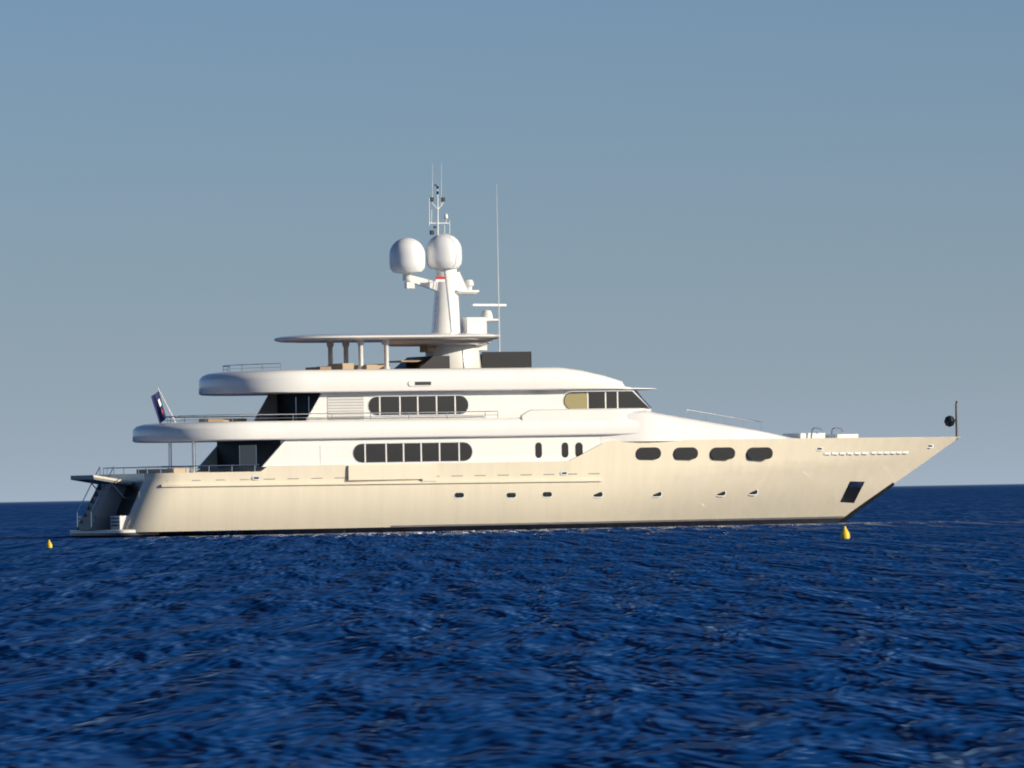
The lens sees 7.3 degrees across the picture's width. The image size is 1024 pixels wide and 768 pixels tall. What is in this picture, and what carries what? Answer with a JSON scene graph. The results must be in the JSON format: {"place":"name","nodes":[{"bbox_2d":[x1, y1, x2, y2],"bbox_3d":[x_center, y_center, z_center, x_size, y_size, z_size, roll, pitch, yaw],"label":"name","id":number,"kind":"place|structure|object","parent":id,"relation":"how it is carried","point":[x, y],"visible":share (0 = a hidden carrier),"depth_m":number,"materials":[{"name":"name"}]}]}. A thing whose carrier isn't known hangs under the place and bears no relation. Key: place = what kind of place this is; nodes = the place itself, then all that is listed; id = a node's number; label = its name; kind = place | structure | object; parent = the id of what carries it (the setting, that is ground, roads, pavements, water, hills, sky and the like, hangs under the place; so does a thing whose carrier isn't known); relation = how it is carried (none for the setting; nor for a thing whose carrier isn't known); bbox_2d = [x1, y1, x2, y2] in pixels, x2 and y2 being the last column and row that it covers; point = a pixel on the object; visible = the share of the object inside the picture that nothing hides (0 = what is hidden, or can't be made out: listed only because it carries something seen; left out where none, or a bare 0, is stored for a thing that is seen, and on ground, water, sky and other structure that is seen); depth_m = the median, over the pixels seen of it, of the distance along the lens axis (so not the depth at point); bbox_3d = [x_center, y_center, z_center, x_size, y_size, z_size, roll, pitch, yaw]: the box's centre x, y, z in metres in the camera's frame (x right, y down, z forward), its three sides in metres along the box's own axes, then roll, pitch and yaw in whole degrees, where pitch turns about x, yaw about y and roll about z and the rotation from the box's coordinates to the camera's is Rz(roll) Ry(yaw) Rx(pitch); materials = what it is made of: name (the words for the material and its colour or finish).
{"place":"outdoors","nodes":[
{"label":"outdoors","id":0,"kind":"place"},
{"bbox_2d":[0,484,1023,767],"bbox_3d":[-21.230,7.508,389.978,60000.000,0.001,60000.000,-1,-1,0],"label":"sea","id":1,"kind":"structure","parent":0,"point":[888,632],"depth_m":96.73,"materials":[{"name":"blue liquid"}]},
{"bbox_2d":[47,540,51,547],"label":"buoy","id":2,"kind":"object","parent":1,"relation":"on","point":[49,544],"visible":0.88,"depth_m":308.85,"materials":[{"name":"yellow plastic"}]},
{"bbox_2d":[70,162,959,536],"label":"yacht","id":3,"kind":"object","parent":1,"relation":"on","point":[452,430],"visible":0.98,"depth_m":395.37,"materials":[{"name":"white paint"}]},
{"bbox_2d":[841,525,849,539],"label":"buoy","id":4,"kind":"object","parent":1,"relation":"on","point":[845,534],"visible":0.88,"depth_m":276.71,"materials":[{"name":"yellow plastic"}]},
{"bbox_2d":[0,0,1023,501],"label":"sky","id":5,"kind":"structure","parent":0,"point":[787,216],"materials":[{"name":"blue"}]}
]}

